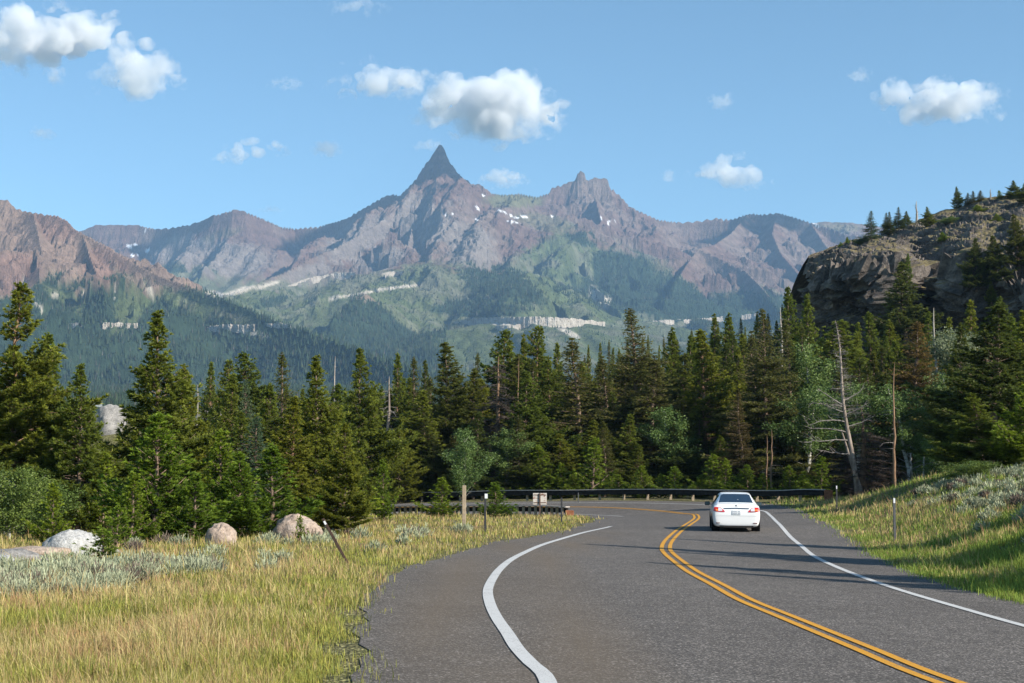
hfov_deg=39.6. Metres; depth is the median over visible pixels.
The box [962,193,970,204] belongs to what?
spruce tree
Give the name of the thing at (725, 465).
pine tree
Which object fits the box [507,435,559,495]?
pine tree
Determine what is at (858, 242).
leafy shrub
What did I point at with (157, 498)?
pine tree
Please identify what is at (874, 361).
pine tree
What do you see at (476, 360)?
spruce tree
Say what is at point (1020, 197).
pine tree
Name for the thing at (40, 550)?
boulder
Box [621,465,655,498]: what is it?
pine tree
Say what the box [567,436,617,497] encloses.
pine tree
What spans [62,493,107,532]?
leafy shrub
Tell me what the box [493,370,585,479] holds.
pine tree
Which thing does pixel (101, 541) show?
pine sapling
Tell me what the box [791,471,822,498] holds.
pine tree
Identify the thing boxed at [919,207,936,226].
pine tree
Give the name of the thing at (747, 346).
spruce tree
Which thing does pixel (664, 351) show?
spruce tree
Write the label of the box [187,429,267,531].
pine tree
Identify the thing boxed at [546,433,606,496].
pine tree
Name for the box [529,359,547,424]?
spruce tree
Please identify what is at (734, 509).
white car
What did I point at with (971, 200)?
spruce tree
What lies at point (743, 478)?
pine tree
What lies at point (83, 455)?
pine tree
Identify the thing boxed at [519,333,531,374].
pine tree
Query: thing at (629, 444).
pine tree
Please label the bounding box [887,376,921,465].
spruce tree
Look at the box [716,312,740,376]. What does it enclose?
pine tree
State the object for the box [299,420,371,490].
pine tree
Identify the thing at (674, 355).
pine tree
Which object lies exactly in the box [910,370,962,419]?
aspen tree
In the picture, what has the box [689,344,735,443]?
pine tree
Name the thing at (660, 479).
pine tree
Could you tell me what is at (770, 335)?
spruce tree
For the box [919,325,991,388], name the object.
aspen tree
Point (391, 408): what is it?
pine tree
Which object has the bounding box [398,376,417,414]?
pine tree
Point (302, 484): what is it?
pine tree
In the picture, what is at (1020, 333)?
pine tree
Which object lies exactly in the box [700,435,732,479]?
pine tree
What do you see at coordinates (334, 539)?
marker post
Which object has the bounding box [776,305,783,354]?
spruce tree
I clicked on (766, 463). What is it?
dead tree
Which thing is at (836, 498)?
marker post
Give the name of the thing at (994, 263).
pine tree
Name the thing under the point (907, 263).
pine tree
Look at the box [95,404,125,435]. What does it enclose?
boulder
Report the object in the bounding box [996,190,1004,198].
pine tree
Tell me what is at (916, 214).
dead tree
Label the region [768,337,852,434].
aspen tree
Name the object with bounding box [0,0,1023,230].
sky
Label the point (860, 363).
spruce tree
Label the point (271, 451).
pine tree
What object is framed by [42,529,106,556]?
boulder
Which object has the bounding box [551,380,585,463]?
pine tree
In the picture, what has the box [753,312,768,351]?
pine tree
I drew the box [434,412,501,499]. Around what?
pine tree
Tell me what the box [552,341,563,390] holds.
pine tree
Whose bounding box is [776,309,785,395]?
dead tree
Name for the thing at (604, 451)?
spruce tree
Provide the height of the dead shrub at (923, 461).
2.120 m
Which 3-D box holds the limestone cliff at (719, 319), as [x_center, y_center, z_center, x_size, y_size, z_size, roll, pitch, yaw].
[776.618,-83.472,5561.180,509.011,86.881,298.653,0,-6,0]
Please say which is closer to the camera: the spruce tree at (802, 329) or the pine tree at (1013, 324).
the pine tree at (1013, 324)
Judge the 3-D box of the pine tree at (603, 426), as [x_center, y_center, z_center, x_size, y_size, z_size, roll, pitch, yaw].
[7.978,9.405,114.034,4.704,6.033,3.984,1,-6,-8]
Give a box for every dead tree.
[331,366,334,432]
[368,377,401,490]
[759,441,768,488]
[765,429,782,497]
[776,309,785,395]
[803,320,873,495]
[880,362,896,485]
[914,201,919,221]
[929,308,937,372]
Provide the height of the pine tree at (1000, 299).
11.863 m
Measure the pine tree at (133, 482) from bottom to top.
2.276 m
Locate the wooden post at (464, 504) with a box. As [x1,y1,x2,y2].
[462,485,465,523]
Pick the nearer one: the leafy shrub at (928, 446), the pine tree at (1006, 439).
the pine tree at (1006, 439)
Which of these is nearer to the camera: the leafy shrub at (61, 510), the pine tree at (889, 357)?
the leafy shrub at (61, 510)
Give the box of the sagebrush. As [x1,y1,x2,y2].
[0,461,1023,598]
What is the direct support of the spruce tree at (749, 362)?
on the ground at (356, 651)
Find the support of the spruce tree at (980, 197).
on the cliff at (837, 284)
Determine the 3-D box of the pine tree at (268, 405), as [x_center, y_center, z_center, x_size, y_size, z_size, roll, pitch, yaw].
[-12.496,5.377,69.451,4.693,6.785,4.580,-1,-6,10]
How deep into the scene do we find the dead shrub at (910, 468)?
81.60 m
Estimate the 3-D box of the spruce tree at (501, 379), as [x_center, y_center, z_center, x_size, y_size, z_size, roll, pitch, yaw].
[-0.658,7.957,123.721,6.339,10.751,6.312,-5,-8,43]
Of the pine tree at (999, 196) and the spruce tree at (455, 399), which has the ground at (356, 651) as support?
the spruce tree at (455, 399)
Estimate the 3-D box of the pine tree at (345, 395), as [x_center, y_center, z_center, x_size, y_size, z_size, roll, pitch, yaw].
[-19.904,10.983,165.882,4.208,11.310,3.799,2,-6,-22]
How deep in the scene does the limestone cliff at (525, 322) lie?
4326.72 m
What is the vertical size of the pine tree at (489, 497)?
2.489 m
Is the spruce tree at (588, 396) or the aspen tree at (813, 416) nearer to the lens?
the aspen tree at (813, 416)
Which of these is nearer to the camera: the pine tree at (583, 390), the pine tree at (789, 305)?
the pine tree at (583, 390)
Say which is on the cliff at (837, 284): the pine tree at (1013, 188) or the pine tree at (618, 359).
the pine tree at (1013, 188)
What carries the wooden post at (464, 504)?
on the ground at (356, 651)
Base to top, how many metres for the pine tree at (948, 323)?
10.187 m
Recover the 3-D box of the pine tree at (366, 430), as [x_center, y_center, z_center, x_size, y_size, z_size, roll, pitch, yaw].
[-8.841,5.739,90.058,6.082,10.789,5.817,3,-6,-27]
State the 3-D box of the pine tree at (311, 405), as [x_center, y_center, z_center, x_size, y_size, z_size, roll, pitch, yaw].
[-7.847,4.018,57.540,4.004,6.963,4.187,1,-6,-13]
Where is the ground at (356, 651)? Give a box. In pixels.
[0,365,1023,682]
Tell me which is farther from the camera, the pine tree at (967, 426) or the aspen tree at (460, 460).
the aspen tree at (460, 460)
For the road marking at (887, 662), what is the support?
on the road
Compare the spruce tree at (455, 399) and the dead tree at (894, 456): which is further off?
the spruce tree at (455, 399)
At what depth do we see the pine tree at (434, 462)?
114.14 m
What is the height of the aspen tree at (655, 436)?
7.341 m
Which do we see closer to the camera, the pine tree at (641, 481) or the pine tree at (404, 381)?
the pine tree at (641, 481)
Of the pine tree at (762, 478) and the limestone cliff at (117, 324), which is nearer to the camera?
the pine tree at (762, 478)
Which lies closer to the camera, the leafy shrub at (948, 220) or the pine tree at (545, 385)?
the pine tree at (545, 385)
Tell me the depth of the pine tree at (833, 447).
114.88 m
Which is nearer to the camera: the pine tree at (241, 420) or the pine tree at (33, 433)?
the pine tree at (33, 433)
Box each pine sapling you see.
[69,527,125,559]
[97,502,135,548]
[292,514,308,545]
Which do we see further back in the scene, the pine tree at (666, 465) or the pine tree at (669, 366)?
the pine tree at (669, 366)
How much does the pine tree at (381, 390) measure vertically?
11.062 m
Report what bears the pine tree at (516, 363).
on the ground at (356, 651)
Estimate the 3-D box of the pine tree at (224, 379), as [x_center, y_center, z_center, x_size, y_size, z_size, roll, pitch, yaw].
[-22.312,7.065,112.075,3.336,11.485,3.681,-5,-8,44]
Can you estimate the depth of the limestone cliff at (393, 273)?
5594.99 m
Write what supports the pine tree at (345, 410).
on the ground at (356, 651)
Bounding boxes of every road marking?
[483,526,611,682]
[500,502,1023,626]
[598,507,944,682]
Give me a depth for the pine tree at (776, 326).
283.23 m
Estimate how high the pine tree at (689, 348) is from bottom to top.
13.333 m
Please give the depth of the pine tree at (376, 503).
61.87 m
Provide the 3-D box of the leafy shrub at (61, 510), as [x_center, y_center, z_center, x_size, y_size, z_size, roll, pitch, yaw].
[-15.919,5.658,48.545,2.694,2.121,2.655,-3,-6,25]
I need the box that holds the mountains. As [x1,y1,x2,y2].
[0,145,889,386]
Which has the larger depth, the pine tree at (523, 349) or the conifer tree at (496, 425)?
the pine tree at (523, 349)
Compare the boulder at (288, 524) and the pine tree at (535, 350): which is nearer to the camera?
the boulder at (288, 524)
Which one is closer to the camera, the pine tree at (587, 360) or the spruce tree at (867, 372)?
the spruce tree at (867, 372)
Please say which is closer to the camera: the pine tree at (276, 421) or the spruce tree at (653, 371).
the pine tree at (276, 421)
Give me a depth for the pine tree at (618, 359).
254.35 m
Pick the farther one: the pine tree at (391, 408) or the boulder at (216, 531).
the pine tree at (391, 408)
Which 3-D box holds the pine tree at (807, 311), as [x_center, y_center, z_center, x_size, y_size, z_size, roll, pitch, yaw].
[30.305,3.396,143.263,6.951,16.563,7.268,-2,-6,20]
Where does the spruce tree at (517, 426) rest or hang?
on the ground at (356, 651)
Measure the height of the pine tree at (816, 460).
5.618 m
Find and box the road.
[350,501,1023,682]
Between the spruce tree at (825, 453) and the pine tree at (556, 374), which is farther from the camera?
the pine tree at (556, 374)
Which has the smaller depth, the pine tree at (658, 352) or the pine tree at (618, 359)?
the pine tree at (618, 359)
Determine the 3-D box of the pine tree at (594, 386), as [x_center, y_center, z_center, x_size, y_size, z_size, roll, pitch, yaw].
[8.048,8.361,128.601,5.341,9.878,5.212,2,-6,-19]
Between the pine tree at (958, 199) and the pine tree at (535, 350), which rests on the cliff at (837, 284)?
the pine tree at (958, 199)
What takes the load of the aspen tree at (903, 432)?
on the ground at (356, 651)
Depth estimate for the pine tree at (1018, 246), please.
184.99 m
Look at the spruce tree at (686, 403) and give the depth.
128.34 m
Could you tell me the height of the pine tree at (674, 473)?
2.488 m
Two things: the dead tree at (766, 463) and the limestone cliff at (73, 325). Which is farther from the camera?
the limestone cliff at (73, 325)
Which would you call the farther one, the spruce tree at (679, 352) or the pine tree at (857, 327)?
the spruce tree at (679, 352)
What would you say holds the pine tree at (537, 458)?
on the ground at (356, 651)
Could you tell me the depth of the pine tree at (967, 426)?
67.69 m
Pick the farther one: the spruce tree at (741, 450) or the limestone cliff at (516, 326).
the limestone cliff at (516, 326)
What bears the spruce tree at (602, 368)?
on the ground at (356, 651)
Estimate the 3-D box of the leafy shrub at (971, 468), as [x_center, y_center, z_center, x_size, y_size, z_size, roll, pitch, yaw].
[20.076,5.693,62.711,2.987,1.043,3.031,1,-6,-7]
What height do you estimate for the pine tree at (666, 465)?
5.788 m
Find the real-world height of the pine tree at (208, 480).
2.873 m
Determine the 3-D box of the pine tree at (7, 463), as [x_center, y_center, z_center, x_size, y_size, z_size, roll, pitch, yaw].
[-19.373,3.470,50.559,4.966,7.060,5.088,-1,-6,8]
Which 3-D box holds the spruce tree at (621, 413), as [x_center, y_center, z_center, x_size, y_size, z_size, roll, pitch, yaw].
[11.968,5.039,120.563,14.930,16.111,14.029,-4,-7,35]
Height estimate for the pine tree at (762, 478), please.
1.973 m
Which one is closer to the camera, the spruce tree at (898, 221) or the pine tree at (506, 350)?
the pine tree at (506, 350)
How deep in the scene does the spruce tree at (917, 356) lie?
117.77 m
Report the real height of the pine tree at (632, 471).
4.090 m
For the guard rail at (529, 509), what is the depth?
86.83 m
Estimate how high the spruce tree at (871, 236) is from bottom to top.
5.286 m
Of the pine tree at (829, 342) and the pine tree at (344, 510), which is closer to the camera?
the pine tree at (344, 510)
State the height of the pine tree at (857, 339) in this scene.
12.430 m
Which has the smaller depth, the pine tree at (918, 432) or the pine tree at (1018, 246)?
the pine tree at (918, 432)
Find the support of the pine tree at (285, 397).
on the ground at (356, 651)
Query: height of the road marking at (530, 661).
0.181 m
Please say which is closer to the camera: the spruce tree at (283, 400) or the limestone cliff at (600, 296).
the spruce tree at (283, 400)
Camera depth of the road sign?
81.52 m
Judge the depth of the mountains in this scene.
6168.50 m
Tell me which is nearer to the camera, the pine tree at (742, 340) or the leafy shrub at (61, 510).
the leafy shrub at (61, 510)
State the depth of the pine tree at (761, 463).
111.15 m
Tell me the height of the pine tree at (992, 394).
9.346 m
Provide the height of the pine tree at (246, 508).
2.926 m
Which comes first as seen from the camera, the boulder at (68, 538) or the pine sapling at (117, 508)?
the boulder at (68, 538)
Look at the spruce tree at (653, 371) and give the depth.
117.39 m
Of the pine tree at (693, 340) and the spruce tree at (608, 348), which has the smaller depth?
the pine tree at (693, 340)
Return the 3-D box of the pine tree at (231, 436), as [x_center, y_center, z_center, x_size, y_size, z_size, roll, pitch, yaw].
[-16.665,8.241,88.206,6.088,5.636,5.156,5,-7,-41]
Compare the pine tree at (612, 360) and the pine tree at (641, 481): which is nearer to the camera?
the pine tree at (641, 481)
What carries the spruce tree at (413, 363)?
on the ground at (356, 651)
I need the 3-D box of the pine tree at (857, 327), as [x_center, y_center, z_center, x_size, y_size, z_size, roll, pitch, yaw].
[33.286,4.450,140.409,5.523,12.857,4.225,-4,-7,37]
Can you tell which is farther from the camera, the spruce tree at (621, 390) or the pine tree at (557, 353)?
the pine tree at (557, 353)
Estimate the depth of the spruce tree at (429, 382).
124.89 m
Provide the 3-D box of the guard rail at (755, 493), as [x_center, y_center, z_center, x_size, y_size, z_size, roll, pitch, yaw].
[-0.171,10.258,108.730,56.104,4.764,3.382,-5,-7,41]
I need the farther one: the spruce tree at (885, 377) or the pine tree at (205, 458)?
the spruce tree at (885, 377)
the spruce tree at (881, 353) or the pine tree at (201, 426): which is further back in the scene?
the spruce tree at (881, 353)
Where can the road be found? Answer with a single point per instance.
(623, 599)
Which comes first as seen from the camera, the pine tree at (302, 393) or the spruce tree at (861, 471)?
the spruce tree at (861, 471)
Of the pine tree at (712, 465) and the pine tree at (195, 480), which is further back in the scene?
the pine tree at (712, 465)
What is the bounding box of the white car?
[705,492,761,530]
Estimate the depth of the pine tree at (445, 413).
120.28 m
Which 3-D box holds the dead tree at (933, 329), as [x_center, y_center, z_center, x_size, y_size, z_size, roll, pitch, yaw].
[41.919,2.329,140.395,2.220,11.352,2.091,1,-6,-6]
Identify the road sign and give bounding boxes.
[533,493,546,515]
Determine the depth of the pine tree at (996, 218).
237.52 m
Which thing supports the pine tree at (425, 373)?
on the ground at (356, 651)
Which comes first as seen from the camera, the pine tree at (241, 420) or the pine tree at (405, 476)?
the pine tree at (241, 420)
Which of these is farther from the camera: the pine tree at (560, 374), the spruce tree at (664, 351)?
the spruce tree at (664, 351)
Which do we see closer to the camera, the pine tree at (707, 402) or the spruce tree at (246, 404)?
the spruce tree at (246, 404)
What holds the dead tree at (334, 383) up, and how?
on the ground at (356, 651)
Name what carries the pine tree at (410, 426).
on the ground at (356, 651)
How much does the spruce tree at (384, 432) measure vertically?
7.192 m
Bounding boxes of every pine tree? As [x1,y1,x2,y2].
[0,281,122,529]
[0,331,84,523]
[0,407,34,510]
[20,482,75,543]
[23,363,128,529]
[75,451,115,531]
[88,412,231,541]
[95,309,223,512]
[104,471,172,544]
[163,364,229,484]
[166,470,235,541]
[168,462,223,511]
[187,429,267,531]
[194,361,218,432]
[194,444,214,479]
[203,451,279,537]
[206,359,238,434]
[207,373,239,446]
[221,351,272,430]
[225,419,254,458]
[225,429,236,449]
[227,410,263,470]
[232,417,291,459]
[237,396,327,511]
[237,441,323,535]
[239,383,283,445]
[268,354,364,522]
[272,386,289,423]
[277,454,323,519]
[290,422,378,534]
[297,388,305,418]
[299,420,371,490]
[311,442,384,521]
[318,383,368,493]
[341,387,347,422]
[341,390,356,425]
[344,348,418,505]
[364,457,398,520]
[365,395,399,439]
[378,385,385,409]
[379,390,458,489]
[380,393,398,432]
[385,352,412,430]
[387,427,429,503]
[395,377,406,406]
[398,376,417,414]
[412,476,461,516]
[416,360,435,421]
[417,437,454,497]
[425,342,512,475]
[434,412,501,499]
[438,368,500,481]
[446,378,495,447]
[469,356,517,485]
[475,329,523,415]
[475,481,517,516]
[476,471,494,498]
[488,460,527,498]
[492,354,540,439]
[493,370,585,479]
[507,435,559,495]
[513,325,557,405]
[516,356,572,437]
[517,444,564,498]
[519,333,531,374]
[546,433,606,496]
[546,462,569,498]
[547,373,561,403]
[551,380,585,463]
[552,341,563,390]
[555,471,584,497]
[556,365,566,401]
[559,361,590,417]
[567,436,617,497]
[571,420,602,486]
[583,421,633,488]
[585,344,596,389]
[586,380,602,427]
[588,414,650,483]
[593,343,603,400]
[599,392,626,449]
[605,348,615,387]
[605,474,627,496]
[607,371,623,404]
[608,444,658,486]
[610,349,621,391]
[615,360,649,437]
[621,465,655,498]
[649,466,689,497]
[650,474,668,497]
[651,423,703,488]
[657,326,683,404]
[657,346,660,374]
[659,352,694,447]
[663,356,675,404]
[671,329,773,469]
[685,335,700,399]
[686,354,727,452]
[686,453,721,497]
[687,475,711,497]
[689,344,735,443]
[691,339,699,373]
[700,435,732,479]
[701,439,754,475]
[704,457,732,489]
[708,313,722,362]
[708,346,755,449]
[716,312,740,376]
[716,464,764,497]
[733,432,784,489]
[738,333,752,392]
[748,336,787,453]
[752,473,780,498]
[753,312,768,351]
[756,413,803,463]
[772,320,778,346]
[774,341,805,449]
[775,286,831,370]
[776,465,807,498]
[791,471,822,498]
[794,293,831,372]
[797,430,832,484]
[801,320,867,392]
[804,456,843,498]
[810,422,843,479]
[819,349,850,458]
[822,350,857,424]
[848,322,868,363]
[850,331,877,392]
[861,312,883,367]
[862,262,944,366]
[867,352,879,390]
[869,350,907,449]
[874,319,908,373]
[880,340,916,392]
[883,337,897,366]
[894,302,1023,463]
[901,211,914,226]
[903,254,912,277]
[907,360,941,408]
[908,396,938,450]
[909,345,937,381]
[913,311,939,371]
[918,392,1018,470]
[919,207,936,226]
[919,322,984,460]
[925,317,953,375]
[937,232,949,241]
[945,299,985,375]
[950,186,965,207]
[955,238,989,291]
[968,205,988,211]
[975,309,1023,439]
[975,384,1023,465]
[979,235,1020,286]
[983,281,997,305]
[990,214,1003,221]
[991,296,1011,363]
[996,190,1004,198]
[1000,214,1023,270]
[1002,180,1019,198]
[1004,315,1022,371]
[1013,184,1023,203]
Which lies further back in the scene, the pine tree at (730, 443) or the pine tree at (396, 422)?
the pine tree at (396, 422)
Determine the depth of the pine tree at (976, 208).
247.78 m
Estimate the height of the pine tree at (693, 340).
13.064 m
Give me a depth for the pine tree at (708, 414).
123.73 m
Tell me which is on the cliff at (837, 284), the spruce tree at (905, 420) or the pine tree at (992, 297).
the pine tree at (992, 297)
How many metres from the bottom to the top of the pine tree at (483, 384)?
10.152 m
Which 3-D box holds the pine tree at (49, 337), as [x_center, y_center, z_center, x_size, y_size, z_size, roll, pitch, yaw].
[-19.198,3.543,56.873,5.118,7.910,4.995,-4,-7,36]
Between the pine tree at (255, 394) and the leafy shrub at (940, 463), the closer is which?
the leafy shrub at (940, 463)
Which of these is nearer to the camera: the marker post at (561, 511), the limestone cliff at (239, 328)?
the marker post at (561, 511)
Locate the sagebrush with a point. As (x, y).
(14, 574)
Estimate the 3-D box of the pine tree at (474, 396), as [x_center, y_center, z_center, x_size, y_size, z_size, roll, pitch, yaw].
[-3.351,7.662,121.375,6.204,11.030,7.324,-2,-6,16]
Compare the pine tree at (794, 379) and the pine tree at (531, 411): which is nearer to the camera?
the pine tree at (531, 411)
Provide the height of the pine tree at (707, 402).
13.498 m
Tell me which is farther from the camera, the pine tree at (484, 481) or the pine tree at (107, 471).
the pine tree at (484, 481)
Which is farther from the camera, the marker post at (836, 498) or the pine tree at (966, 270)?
the pine tree at (966, 270)
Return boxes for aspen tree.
[442,425,495,495]
[473,427,541,497]
[634,404,703,473]
[761,380,846,471]
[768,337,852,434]
[815,378,889,467]
[857,381,949,479]
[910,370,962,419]
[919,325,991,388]
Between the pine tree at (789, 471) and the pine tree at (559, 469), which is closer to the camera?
the pine tree at (789, 471)
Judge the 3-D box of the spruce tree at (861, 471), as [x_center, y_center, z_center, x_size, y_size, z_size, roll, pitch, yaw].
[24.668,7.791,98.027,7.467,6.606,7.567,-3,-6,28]
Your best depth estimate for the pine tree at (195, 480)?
42.70 m
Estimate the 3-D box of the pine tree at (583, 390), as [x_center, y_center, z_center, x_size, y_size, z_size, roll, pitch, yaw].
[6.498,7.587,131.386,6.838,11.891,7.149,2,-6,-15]
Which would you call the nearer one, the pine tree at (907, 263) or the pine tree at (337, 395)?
the pine tree at (337, 395)
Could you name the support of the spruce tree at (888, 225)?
on the cliff at (837, 284)
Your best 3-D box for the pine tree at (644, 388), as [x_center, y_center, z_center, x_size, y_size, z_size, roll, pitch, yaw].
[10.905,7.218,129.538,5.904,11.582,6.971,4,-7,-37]
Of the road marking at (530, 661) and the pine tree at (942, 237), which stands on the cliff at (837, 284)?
the pine tree at (942, 237)
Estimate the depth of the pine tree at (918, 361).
129.57 m
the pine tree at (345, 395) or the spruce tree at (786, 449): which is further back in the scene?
the pine tree at (345, 395)
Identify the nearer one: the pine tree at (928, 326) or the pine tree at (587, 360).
the pine tree at (928, 326)
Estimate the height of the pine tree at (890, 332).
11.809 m
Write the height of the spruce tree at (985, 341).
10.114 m
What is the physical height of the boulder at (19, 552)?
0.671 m
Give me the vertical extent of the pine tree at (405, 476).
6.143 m
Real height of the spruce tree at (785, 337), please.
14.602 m
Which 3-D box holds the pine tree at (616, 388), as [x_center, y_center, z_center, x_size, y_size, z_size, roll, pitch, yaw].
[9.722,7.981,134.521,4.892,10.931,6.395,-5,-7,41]
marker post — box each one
[322,518,348,563]
[484,493,487,531]
[561,498,562,521]
[836,485,837,508]
[893,498,895,539]
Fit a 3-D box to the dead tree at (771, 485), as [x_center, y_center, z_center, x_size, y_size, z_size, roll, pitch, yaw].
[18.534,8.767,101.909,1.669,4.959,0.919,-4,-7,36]
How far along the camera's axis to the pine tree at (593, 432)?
116.35 m
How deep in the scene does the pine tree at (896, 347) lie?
130.71 m
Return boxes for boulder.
[0,548,50,561]
[9,546,70,560]
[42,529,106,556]
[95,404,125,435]
[205,522,236,545]
[272,513,322,540]
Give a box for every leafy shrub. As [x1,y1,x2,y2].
[0,462,63,538]
[14,480,89,531]
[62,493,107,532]
[852,238,863,243]
[911,435,941,478]
[921,457,955,476]
[935,216,959,223]
[937,459,1003,479]
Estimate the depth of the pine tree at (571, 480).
109.15 m
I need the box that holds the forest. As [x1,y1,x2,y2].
[0,227,784,442]
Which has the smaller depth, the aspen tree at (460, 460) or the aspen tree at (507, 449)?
the aspen tree at (460, 460)
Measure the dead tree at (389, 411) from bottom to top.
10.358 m
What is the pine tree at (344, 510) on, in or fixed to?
on the ground at (356, 651)
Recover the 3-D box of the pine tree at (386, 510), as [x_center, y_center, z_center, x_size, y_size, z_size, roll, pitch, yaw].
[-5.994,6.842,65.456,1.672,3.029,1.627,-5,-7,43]
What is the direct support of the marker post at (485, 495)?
on the ground at (356, 651)
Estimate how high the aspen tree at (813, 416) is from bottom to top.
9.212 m
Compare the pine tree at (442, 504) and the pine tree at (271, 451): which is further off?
the pine tree at (442, 504)
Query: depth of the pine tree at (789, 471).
97.90 m
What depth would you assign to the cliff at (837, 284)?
207.09 m
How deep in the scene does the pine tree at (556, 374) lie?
138.38 m
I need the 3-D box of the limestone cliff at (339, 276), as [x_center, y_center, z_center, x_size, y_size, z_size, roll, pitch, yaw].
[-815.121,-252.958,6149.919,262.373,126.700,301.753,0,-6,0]
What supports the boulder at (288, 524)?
on the ground at (356, 651)
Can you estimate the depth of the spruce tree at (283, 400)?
84.31 m
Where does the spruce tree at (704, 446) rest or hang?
on the ground at (356, 651)
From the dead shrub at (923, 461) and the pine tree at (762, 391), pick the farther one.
the pine tree at (762, 391)
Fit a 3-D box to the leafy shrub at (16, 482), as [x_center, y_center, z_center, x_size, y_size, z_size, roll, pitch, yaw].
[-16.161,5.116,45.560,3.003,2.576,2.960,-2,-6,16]
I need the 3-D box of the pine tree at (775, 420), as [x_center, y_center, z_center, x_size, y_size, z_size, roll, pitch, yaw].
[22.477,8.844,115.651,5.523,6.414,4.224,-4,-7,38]
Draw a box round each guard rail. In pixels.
[367,505,573,515]
[404,489,832,501]
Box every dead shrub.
[891,446,937,484]
[913,457,934,478]
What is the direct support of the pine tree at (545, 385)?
on the ground at (356, 651)
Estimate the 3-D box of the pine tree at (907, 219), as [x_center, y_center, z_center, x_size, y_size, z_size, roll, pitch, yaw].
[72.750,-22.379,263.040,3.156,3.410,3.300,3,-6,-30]
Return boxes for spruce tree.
[221,416,288,529]
[227,379,255,438]
[266,352,298,439]
[376,417,394,491]
[394,414,454,499]
[406,357,427,431]
[418,377,446,448]
[427,435,477,499]
[443,381,468,447]
[469,353,481,404]
[484,416,540,497]
[489,372,513,436]
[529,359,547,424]
[533,337,616,486]
[574,308,712,480]
[581,380,593,412]
[585,356,618,429]
[585,429,627,496]
[600,357,632,427]
[605,340,610,381]
[617,355,693,488]
[661,339,665,371]
[664,339,682,371]
[677,383,696,474]
[678,414,714,484]
[700,308,837,489]
[703,392,764,489]
[727,333,736,383]
[736,318,744,350]
[741,331,759,418]
[742,336,755,405]
[764,418,819,488]
[765,314,776,358]
[770,319,808,450]
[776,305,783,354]
[797,326,811,387]
[801,372,877,492]
[817,408,902,496]
[834,357,886,469]
[843,363,914,482]
[855,211,881,242]
[860,369,917,490]
[874,321,939,464]
[875,346,887,387]
[876,213,888,233]
[879,212,897,234]
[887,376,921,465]
[889,207,907,230]
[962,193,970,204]
[966,191,975,204]
[974,191,985,202]
[978,327,992,379]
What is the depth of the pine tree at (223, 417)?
91.76 m
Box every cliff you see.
[71,323,81,328]
[103,322,138,329]
[207,324,254,332]
[267,322,292,328]
[288,272,355,286]
[385,271,402,277]
[454,316,604,328]
[495,324,521,330]
[590,285,604,302]
[653,313,760,324]
[775,195,1023,361]
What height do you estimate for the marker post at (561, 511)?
1.320 m
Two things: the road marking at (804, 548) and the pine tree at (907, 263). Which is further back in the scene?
the pine tree at (907, 263)
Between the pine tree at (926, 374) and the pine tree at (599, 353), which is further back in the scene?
the pine tree at (599, 353)
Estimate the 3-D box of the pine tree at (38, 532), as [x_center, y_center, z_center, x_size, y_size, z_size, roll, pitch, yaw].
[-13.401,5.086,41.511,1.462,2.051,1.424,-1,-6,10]
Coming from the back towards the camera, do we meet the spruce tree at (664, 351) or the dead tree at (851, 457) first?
the spruce tree at (664, 351)
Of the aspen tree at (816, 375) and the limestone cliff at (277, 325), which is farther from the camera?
the limestone cliff at (277, 325)
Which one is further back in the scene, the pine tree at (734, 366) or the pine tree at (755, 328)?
the pine tree at (755, 328)
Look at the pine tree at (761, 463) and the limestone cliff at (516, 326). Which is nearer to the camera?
the pine tree at (761, 463)
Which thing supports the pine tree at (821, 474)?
on the ground at (356, 651)
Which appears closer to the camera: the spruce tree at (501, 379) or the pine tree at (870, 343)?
the spruce tree at (501, 379)
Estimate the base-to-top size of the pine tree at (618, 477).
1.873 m
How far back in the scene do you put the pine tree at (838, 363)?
124.13 m
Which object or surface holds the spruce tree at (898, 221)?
on the cliff at (837, 284)
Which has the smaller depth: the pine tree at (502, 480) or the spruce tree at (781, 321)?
the pine tree at (502, 480)
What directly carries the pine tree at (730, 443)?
on the ground at (356, 651)
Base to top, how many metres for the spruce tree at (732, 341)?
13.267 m
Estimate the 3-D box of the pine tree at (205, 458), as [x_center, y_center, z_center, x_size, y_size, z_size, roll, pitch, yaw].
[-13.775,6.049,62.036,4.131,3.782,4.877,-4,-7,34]
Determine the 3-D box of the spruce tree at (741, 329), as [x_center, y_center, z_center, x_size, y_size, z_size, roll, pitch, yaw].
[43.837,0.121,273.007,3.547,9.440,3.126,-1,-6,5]
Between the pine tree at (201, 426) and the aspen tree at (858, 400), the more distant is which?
the aspen tree at (858, 400)
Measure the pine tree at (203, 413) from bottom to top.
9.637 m
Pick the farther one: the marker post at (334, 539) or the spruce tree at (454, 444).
the spruce tree at (454, 444)
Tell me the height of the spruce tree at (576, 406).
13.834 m
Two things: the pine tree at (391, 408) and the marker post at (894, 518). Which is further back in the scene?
the pine tree at (391, 408)
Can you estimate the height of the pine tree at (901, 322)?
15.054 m
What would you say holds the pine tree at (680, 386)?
on the ground at (356, 651)
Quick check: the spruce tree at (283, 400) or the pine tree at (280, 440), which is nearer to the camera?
the pine tree at (280, 440)
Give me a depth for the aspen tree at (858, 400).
102.12 m
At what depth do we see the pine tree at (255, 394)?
107.57 m

